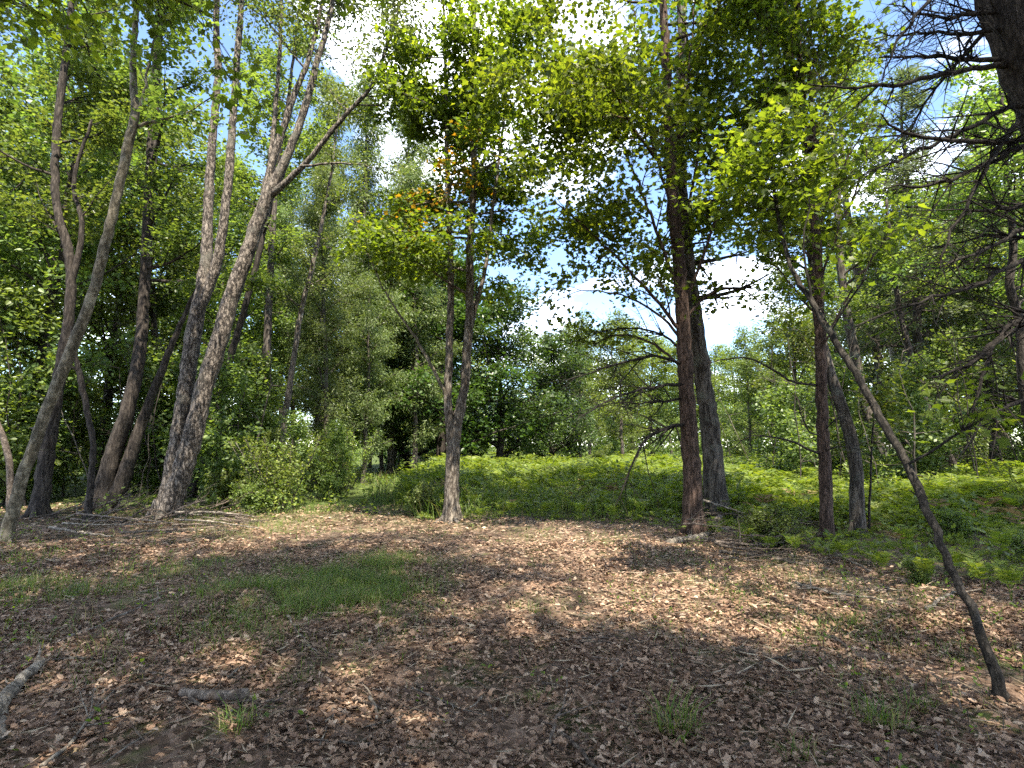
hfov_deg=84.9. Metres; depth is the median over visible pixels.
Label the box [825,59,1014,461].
pine tree
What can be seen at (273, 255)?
woodland tree
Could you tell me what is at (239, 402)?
sapling
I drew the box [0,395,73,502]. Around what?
sapling
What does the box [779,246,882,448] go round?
woodland tree
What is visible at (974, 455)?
thin stem
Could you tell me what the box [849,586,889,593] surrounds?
twig
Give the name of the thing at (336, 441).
sapling
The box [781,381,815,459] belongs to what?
sapling
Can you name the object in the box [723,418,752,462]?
sapling
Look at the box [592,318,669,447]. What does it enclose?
woodland tree
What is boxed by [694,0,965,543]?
slim tree
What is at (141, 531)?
brush stick
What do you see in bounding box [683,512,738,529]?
brush stick
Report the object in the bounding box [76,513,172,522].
brush stick
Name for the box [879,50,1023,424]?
woodland tree
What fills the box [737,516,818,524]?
brush stick
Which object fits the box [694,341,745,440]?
woodland tree
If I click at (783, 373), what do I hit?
woodland tree
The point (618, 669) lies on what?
twig
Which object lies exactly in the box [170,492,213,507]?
brush stick
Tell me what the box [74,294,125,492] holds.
thin stem
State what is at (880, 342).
woodland tree
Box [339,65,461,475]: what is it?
feathery tree
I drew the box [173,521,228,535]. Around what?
brush stick
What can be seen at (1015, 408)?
sapling
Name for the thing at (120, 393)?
thin stem
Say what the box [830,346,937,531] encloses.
sapling
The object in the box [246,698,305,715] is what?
twig
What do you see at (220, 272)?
woodland tree
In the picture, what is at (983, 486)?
bracken
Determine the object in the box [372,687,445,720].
twig
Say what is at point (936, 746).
twig
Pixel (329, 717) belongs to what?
twig
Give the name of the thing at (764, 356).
woodland tree
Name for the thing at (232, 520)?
brush stick
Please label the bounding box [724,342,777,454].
woodland tree
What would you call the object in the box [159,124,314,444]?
woodland tree
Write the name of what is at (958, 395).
thin stem
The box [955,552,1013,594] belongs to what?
fern
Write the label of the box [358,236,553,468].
broad tree
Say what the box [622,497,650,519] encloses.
fern
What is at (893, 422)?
sapling
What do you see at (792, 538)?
fern
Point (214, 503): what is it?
brush stick
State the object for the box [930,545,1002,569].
fern
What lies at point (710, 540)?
brush stick
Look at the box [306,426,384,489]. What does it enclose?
shrub
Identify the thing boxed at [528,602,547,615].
grass tuft
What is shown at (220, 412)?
thin stem
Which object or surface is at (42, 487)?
dark tree
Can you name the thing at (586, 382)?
woodland tree
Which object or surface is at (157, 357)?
sapling
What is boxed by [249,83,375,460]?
woodland tree
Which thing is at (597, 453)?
sapling
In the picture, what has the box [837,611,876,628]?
grass tuft
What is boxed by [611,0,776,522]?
rough pine
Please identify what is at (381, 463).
feathery tree
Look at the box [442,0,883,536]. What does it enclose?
red trunk tree
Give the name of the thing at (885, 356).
woodland tree
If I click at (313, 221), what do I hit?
feathery tree
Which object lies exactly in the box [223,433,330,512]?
shrub
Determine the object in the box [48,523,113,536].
brush stick
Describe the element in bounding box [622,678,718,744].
grass tuft
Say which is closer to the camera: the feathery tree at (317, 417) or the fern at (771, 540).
the fern at (771, 540)
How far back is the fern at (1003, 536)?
7.21 m
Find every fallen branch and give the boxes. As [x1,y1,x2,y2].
[666,526,731,543]
[703,499,870,570]
[709,514,737,529]
[752,544,875,572]
[793,574,912,613]
[924,586,989,609]
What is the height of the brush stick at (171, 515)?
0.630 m
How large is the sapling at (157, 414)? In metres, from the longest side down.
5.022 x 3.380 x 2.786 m
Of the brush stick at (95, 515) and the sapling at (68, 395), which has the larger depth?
the sapling at (68, 395)
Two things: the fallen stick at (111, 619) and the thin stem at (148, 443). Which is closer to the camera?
the fallen stick at (111, 619)
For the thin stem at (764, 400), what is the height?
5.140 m
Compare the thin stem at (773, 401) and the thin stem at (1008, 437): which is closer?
the thin stem at (1008, 437)
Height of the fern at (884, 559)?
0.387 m
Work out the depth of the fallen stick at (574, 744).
2.96 m
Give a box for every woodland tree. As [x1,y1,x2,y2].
[0,0,137,331]
[0,0,194,504]
[0,42,155,394]
[0,58,115,381]
[0,129,64,371]
[2,59,226,478]
[9,155,128,466]
[36,92,198,450]
[39,64,235,483]
[114,181,214,380]
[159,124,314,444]
[159,202,253,380]
[164,160,280,406]
[187,0,338,496]
[221,0,315,485]
[227,180,308,421]
[232,218,309,416]
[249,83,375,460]
[277,248,338,408]
[454,321,509,454]
[497,322,560,450]
[535,317,615,453]
[553,307,615,461]
[571,339,619,454]
[585,318,656,452]
[589,303,651,457]
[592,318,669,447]
[619,334,677,455]
[641,335,679,454]
[647,337,736,440]
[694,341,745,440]
[710,345,767,450]
[711,312,811,445]
[716,322,781,456]
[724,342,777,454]
[731,102,868,538]
[744,259,855,432]
[752,309,840,427]
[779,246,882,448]
[780,302,852,423]
[796,30,919,466]
[802,54,932,454]
[806,250,899,438]
[816,224,928,432]
[831,192,977,468]
[832,243,965,437]
[846,173,1001,424]
[852,214,930,430]
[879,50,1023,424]
[897,150,1023,461]
[908,56,1023,410]
[917,200,987,437]
[921,211,1017,455]
[951,103,1023,387]
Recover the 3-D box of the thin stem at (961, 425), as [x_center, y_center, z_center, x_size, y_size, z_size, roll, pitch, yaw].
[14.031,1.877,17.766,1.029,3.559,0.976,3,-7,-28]
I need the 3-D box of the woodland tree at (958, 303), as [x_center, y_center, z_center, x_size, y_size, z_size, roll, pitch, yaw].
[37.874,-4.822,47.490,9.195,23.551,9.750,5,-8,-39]
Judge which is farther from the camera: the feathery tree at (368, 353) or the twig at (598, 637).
the feathery tree at (368, 353)
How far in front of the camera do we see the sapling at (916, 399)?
15.44 m
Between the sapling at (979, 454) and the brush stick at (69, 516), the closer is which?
the brush stick at (69, 516)
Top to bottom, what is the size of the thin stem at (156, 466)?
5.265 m
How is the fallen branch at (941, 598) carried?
on the ground at (162, 739)
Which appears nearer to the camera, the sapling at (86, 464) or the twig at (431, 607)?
the twig at (431, 607)
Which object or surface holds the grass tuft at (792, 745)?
on the ground at (162, 739)
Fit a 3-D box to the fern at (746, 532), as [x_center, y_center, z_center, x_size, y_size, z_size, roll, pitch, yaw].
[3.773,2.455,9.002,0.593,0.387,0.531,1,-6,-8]
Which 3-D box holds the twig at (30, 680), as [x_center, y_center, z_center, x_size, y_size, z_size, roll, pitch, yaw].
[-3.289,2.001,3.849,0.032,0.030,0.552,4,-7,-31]
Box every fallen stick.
[39,684,141,767]
[61,595,162,640]
[368,695,377,719]
[527,679,621,743]
[559,731,597,767]
[560,637,611,645]
[730,646,800,662]
[831,635,882,670]
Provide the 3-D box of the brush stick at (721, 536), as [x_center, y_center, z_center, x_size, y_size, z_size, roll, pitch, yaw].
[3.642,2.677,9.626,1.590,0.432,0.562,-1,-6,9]
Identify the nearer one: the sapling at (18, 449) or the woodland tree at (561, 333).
the sapling at (18, 449)
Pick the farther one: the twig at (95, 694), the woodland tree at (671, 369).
the woodland tree at (671, 369)
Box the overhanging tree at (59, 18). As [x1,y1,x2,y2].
[0,0,386,143]
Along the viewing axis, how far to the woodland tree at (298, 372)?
42.28 m
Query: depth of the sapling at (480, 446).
41.16 m
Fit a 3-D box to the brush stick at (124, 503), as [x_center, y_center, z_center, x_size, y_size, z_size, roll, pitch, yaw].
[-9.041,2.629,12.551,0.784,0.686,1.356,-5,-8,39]
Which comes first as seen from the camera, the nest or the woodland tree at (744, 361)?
the nest
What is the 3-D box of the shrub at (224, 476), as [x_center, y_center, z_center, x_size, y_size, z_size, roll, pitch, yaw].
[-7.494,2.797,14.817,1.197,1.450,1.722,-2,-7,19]
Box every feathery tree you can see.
[230,164,334,472]
[263,156,387,487]
[266,67,356,472]
[282,153,373,482]
[284,58,430,475]
[311,172,405,479]
[332,218,413,484]
[333,203,385,458]
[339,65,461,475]
[344,274,406,473]
[358,402,375,467]
[380,160,462,468]
[385,288,428,470]
[408,344,433,465]
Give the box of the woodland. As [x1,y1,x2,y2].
[0,301,1023,464]
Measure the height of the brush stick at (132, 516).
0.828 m
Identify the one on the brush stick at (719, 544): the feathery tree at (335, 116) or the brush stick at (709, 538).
the brush stick at (709, 538)
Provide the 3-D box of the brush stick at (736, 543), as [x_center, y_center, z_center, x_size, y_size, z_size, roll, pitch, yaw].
[4.036,2.318,8.702,2.066,0.470,0.566,1,-6,-5]
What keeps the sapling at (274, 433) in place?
on the ground at (162, 739)
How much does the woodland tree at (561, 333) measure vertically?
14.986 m
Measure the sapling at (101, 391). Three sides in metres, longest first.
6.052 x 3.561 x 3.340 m
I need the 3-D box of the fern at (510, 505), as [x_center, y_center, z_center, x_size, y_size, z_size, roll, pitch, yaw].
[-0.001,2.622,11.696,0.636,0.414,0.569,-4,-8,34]
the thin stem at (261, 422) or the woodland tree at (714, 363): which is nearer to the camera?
the thin stem at (261, 422)
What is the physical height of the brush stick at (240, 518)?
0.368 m
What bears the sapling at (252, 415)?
on the ground at (162, 739)
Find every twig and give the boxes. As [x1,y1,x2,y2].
[21,671,37,692]
[35,652,56,676]
[48,651,93,659]
[60,679,87,707]
[84,671,142,682]
[84,689,107,699]
[95,636,116,662]
[102,677,163,693]
[103,726,156,764]
[131,668,186,684]
[191,613,210,632]
[211,664,243,689]
[218,693,281,703]
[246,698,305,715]
[282,738,370,746]
[286,615,317,655]
[293,638,340,658]
[313,687,364,709]
[319,702,336,744]
[352,698,411,723]
[359,714,403,728]
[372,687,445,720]
[411,686,486,715]
[419,602,450,618]
[450,615,491,626]
[463,695,483,710]
[483,693,494,722]
[530,657,575,669]
[541,681,585,693]
[581,635,620,638]
[591,661,625,691]
[592,633,642,663]
[609,700,637,717]
[689,666,757,684]
[717,736,758,767]
[726,655,786,667]
[781,592,805,622]
[844,614,890,635]
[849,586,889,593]
[850,586,890,596]
[857,570,889,585]
[934,738,953,767]
[951,690,962,709]
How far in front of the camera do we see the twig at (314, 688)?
3.44 m
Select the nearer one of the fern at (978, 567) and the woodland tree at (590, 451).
the fern at (978, 567)
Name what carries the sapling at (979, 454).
on the ground at (162, 739)
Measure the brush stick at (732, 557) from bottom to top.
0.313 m
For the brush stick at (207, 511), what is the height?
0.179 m
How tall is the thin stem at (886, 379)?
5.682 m
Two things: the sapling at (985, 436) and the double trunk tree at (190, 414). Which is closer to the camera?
the double trunk tree at (190, 414)
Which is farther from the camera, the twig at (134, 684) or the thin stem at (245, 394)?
the thin stem at (245, 394)
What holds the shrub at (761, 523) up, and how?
on the ground at (162, 739)
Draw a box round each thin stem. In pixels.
[0,280,28,505]
[28,370,94,476]
[61,363,101,496]
[63,371,97,495]
[65,391,103,466]
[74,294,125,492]
[91,302,171,498]
[92,362,134,453]
[115,321,162,494]
[136,321,179,481]
[136,375,171,496]
[181,342,238,467]
[200,299,245,493]
[200,320,248,469]
[222,384,246,453]
[247,344,313,477]
[712,374,750,462]
[717,408,732,463]
[739,294,840,476]
[749,357,780,461]
[757,346,807,464]
[770,325,849,475]
[791,361,817,461]
[804,318,886,474]
[858,368,899,482]
[861,350,902,449]
[874,338,913,430]
[880,339,935,476]
[894,353,971,468]
[924,250,1003,470]
[924,273,994,478]
[956,387,971,466]
[970,403,1001,467]
[991,401,1022,461]
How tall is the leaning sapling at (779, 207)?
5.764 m
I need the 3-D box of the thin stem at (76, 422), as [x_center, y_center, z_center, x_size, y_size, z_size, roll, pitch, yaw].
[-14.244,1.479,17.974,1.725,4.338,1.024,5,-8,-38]
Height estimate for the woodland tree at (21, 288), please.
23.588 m
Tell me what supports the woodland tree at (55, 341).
on the ground at (162, 739)
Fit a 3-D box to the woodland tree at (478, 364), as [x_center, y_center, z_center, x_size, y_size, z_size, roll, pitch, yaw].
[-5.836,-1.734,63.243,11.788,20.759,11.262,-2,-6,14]
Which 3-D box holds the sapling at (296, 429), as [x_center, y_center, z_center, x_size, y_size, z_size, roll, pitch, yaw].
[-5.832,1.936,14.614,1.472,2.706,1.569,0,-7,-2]
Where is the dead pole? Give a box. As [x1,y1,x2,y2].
[0,422,13,508]
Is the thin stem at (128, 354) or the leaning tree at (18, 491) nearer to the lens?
the leaning tree at (18, 491)
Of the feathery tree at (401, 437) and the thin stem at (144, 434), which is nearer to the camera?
the thin stem at (144, 434)
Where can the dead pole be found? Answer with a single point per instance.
(8, 461)
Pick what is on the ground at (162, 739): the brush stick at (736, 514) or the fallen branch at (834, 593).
the fallen branch at (834, 593)
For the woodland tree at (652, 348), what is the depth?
59.74 m
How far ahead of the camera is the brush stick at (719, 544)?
8.04 m
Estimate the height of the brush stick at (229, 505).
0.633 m
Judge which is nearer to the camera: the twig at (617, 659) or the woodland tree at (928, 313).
the twig at (617, 659)
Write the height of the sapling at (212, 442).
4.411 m
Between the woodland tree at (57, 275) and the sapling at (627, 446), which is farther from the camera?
the sapling at (627, 446)
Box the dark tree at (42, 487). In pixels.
[0,0,159,519]
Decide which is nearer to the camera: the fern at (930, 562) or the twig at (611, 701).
the twig at (611, 701)
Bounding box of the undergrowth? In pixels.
[82,451,1023,585]
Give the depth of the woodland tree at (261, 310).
33.89 m
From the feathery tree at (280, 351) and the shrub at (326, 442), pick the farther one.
the feathery tree at (280, 351)
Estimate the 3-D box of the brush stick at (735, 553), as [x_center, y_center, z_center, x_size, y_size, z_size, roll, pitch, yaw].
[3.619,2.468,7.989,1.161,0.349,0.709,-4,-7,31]
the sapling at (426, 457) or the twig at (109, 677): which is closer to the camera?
the twig at (109, 677)
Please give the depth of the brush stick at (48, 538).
9.24 m
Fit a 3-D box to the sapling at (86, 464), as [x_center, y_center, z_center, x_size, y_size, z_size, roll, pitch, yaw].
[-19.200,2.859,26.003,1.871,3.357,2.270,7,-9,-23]
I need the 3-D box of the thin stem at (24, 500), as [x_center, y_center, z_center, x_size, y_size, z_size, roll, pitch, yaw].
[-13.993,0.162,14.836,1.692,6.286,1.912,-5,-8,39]
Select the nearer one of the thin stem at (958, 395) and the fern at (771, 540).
the fern at (771, 540)
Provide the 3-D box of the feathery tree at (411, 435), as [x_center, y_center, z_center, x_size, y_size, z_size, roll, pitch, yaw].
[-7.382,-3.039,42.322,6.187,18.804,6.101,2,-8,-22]
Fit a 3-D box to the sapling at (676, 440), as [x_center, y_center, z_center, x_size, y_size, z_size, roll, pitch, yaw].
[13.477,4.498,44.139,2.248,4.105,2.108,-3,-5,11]
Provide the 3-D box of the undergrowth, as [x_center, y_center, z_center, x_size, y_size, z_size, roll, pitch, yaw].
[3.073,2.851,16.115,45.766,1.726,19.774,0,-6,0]
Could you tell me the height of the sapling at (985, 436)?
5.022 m
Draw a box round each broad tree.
[295,222,516,471]
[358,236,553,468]
[405,279,590,468]
[504,329,612,463]
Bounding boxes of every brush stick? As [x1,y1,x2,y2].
[11,532,96,542]
[29,504,98,518]
[32,509,102,519]
[38,481,110,520]
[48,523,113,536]
[54,480,143,522]
[62,518,158,527]
[67,517,108,522]
[72,486,149,522]
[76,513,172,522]
[81,486,147,529]
[81,487,157,523]
[81,491,142,518]
[119,487,189,523]
[120,520,211,533]
[123,495,190,523]
[131,495,228,519]
[151,522,223,531]
[154,483,215,520]
[155,528,237,532]
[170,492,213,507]
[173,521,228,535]
[174,518,258,529]
[175,510,256,516]
[184,482,246,515]
[202,516,248,523]
[208,492,253,516]
[213,511,251,515]
[220,516,260,522]
[224,507,251,517]
[234,510,268,524]
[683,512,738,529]
[684,537,772,545]
[686,500,722,525]
[697,532,743,538]
[701,523,751,551]
[704,504,770,515]
[712,549,792,562]
[714,536,770,555]
[715,518,825,545]
[718,545,807,557]
[720,531,823,556]
[732,546,848,564]
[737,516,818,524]
[739,522,808,547]
[748,532,801,555]
[790,523,850,538]
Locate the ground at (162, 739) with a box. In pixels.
[0,447,1023,767]
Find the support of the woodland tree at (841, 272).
on the ground at (162, 739)
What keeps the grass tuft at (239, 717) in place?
on the ground at (162, 739)
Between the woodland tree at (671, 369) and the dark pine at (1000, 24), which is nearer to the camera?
the dark pine at (1000, 24)
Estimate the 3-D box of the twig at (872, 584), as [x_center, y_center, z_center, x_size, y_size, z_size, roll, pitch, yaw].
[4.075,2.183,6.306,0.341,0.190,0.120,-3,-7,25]
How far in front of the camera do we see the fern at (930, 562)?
6.21 m
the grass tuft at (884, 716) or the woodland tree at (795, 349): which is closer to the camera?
the grass tuft at (884, 716)
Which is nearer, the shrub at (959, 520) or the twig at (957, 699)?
the twig at (957, 699)
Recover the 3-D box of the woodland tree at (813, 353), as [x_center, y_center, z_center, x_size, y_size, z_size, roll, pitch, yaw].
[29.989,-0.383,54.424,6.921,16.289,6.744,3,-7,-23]
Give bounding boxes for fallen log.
[0,644,46,713]
[0,688,21,739]
[170,687,249,713]
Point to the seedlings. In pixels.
(98, 709)
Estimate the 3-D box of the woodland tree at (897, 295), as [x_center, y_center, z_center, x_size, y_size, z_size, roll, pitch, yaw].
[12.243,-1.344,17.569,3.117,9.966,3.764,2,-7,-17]
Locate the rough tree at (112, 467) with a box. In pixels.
[36,0,291,510]
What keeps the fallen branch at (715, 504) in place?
on the ground at (162, 739)
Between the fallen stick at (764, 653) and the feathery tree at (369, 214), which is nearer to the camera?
the fallen stick at (764, 653)
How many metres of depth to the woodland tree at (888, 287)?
25.26 m
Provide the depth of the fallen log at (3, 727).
3.11 m
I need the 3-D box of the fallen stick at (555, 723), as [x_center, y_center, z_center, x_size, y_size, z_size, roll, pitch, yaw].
[0.354,1.968,3.503,0.884,0.299,0.599,5,-8,-39]
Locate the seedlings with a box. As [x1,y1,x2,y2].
[0,511,1023,767]
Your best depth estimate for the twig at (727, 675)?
3.83 m
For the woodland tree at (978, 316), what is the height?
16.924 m
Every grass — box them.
[0,468,981,682]
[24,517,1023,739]
[67,535,506,686]
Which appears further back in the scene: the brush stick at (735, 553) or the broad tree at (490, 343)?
the broad tree at (490, 343)
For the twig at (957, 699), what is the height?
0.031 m
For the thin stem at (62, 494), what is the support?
on the ground at (162, 739)
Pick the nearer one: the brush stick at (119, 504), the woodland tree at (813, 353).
the brush stick at (119, 504)
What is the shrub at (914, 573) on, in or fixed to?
on the ground at (162, 739)
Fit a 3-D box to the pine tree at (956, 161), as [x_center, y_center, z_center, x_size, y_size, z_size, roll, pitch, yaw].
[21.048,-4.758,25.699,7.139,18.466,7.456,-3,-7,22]
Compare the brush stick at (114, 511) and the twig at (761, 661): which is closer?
the twig at (761, 661)
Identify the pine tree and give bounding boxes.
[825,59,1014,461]
[902,96,1019,458]
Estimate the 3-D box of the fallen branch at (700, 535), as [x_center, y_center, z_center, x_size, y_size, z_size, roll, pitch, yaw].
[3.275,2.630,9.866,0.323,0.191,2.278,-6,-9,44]
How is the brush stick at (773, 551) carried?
on the ground at (162, 739)
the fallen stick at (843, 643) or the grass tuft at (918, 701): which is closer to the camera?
the grass tuft at (918, 701)
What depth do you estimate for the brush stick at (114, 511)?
11.15 m
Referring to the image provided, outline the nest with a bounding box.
[806,137,822,153]
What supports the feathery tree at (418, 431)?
on the ground at (162, 739)
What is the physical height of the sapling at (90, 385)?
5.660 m
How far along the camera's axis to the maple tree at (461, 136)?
12.12 m
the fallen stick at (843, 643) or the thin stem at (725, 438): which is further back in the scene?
the thin stem at (725, 438)
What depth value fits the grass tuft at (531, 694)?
3.68 m
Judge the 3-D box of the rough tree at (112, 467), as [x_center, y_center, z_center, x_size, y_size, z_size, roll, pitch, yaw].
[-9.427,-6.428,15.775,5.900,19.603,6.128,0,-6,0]
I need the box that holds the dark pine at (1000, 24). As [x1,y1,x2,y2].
[776,0,1023,522]
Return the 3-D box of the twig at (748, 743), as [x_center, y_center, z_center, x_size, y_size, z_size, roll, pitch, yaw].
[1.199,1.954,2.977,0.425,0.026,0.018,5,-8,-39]
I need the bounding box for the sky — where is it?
[0,0,1022,446]
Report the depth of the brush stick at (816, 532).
9.32 m
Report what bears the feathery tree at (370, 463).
on the ground at (162, 739)
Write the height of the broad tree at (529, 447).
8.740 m
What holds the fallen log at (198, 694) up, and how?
on the ground at (162, 739)
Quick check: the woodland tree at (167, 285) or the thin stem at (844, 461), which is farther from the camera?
the woodland tree at (167, 285)
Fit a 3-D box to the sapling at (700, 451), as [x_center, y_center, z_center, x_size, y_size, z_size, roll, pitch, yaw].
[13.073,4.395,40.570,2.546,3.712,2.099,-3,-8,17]
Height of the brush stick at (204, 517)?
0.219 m
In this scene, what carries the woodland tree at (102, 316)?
on the ground at (162, 739)
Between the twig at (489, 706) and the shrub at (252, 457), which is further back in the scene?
the shrub at (252, 457)
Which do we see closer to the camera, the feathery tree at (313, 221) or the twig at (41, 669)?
the twig at (41, 669)
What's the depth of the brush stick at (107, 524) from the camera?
10.32 m
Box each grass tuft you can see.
[200,690,281,737]
[280,667,318,685]
[515,685,560,705]
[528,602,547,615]
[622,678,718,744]
[769,725,847,766]
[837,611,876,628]
[839,682,947,736]
[879,678,962,721]
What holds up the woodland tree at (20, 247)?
on the ground at (162, 739)
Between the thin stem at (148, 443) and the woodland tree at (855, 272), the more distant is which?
the woodland tree at (855, 272)
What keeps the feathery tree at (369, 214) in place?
on the ground at (162, 739)
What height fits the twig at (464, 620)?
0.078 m
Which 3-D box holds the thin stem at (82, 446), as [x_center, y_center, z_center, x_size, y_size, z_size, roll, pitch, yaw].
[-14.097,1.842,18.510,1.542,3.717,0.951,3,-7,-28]
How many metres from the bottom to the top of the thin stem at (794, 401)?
5.839 m
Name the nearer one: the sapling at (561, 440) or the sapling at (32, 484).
the sapling at (32, 484)
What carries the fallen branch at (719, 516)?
on the ground at (162, 739)
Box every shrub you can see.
[200,465,251,508]
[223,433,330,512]
[228,478,286,514]
[298,422,352,490]
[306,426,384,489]
[307,446,378,498]
[403,478,440,517]
[734,502,812,548]
[898,555,938,585]
[934,505,978,539]
[1004,531,1023,562]
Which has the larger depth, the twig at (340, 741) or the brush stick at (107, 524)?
the brush stick at (107, 524)
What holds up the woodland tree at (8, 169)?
on the ground at (162, 739)
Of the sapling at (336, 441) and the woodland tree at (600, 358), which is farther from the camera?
the woodland tree at (600, 358)
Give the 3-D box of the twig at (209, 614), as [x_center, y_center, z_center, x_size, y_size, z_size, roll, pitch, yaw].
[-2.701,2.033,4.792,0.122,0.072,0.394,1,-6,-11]
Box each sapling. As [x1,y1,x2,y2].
[0,274,84,502]
[0,362,82,505]
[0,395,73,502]
[4,347,116,498]
[54,375,97,488]
[60,371,114,479]
[65,360,126,477]
[73,337,203,492]
[73,412,109,476]
[96,403,149,449]
[125,355,199,490]
[147,346,269,504]
[151,334,292,498]
[215,373,270,460]
[219,342,310,481]
[220,387,280,482]
[254,425,286,492]
[261,409,320,506]
[309,419,356,497]
[409,442,435,463]
[464,410,494,456]
[533,432,560,458]
[554,416,567,454]
[588,421,613,459]
[599,417,629,456]
[619,419,642,455]
[649,419,678,459]
[669,416,680,455]
[670,62,1023,704]
[676,420,701,455]
[719,418,725,451]
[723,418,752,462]
[734,375,818,477]
[738,417,764,454]
[773,439,787,456]
[777,353,893,474]
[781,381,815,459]
[797,387,862,465]
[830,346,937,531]
[843,397,882,455]
[853,385,912,460]
[861,348,982,480]
[904,321,1006,465]
[953,392,1003,462]
[968,389,1014,458]
[983,376,1023,462]
[994,394,1023,466]
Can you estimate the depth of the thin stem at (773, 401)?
18.71 m
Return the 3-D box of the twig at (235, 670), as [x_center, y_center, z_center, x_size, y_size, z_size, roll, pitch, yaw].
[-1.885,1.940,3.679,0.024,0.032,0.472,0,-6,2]
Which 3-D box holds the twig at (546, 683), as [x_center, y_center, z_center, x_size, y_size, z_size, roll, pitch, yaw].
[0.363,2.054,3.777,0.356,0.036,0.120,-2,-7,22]
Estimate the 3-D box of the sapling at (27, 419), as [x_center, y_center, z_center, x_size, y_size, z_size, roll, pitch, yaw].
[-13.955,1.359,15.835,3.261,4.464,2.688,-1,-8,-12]
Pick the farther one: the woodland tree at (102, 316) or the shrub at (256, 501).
the woodland tree at (102, 316)
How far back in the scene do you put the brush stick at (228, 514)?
11.71 m
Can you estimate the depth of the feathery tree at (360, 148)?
27.25 m
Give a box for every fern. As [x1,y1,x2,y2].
[472,505,488,520]
[505,499,529,516]
[529,499,558,517]
[563,501,588,519]
[593,502,620,521]
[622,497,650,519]
[726,523,763,546]
[750,536,781,553]
[768,533,809,555]
[827,539,864,562]
[851,549,896,579]
[866,521,917,549]
[890,554,944,585]
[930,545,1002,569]
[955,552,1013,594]
[961,525,1023,559]
[990,563,1023,600]
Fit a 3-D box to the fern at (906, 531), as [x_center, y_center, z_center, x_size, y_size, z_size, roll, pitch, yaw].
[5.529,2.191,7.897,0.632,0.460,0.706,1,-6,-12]
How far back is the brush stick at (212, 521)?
10.26 m
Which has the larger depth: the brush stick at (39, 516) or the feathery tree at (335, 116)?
the feathery tree at (335, 116)
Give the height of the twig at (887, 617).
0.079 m
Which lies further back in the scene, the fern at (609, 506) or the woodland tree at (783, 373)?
the woodland tree at (783, 373)
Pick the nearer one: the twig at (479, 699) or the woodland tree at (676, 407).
the twig at (479, 699)
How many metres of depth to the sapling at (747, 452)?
42.57 m
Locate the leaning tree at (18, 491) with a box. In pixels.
[0,0,270,541]
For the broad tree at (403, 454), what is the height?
16.946 m
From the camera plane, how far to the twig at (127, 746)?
2.91 m
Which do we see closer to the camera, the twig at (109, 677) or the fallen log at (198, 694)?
the fallen log at (198, 694)
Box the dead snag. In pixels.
[56,326,96,522]
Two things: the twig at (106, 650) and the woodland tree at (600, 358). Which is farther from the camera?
the woodland tree at (600, 358)
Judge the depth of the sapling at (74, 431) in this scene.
21.27 m
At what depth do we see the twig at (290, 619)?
4.61 m
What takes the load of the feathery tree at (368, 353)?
on the ground at (162, 739)
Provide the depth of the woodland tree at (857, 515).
10.39 m
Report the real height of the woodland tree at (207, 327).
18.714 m
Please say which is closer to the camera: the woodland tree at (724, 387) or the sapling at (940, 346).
the sapling at (940, 346)
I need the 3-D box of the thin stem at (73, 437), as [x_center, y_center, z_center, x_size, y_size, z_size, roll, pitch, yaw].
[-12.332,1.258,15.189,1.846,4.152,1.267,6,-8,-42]
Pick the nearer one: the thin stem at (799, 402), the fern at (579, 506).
the fern at (579, 506)
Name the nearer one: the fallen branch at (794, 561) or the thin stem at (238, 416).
the fallen branch at (794, 561)
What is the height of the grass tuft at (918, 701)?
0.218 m
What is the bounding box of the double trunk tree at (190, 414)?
[136,0,450,522]
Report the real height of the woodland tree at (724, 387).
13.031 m
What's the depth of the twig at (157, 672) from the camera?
3.75 m
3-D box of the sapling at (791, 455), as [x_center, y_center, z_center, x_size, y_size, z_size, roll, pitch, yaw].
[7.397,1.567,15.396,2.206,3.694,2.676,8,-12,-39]
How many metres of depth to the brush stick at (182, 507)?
10.79 m
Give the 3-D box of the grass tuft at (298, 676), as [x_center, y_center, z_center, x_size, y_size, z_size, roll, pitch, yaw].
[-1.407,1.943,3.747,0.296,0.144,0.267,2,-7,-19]
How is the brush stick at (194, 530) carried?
on the ground at (162, 739)
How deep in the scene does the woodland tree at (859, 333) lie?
30.43 m
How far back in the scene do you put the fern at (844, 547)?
7.51 m
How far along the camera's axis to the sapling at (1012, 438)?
21.44 m
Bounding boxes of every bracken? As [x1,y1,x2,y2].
[386,449,1023,582]
[434,478,1023,538]
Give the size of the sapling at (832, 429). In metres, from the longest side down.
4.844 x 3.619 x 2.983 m
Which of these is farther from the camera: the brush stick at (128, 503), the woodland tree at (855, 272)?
the woodland tree at (855, 272)
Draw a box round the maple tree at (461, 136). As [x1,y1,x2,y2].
[323,0,621,523]

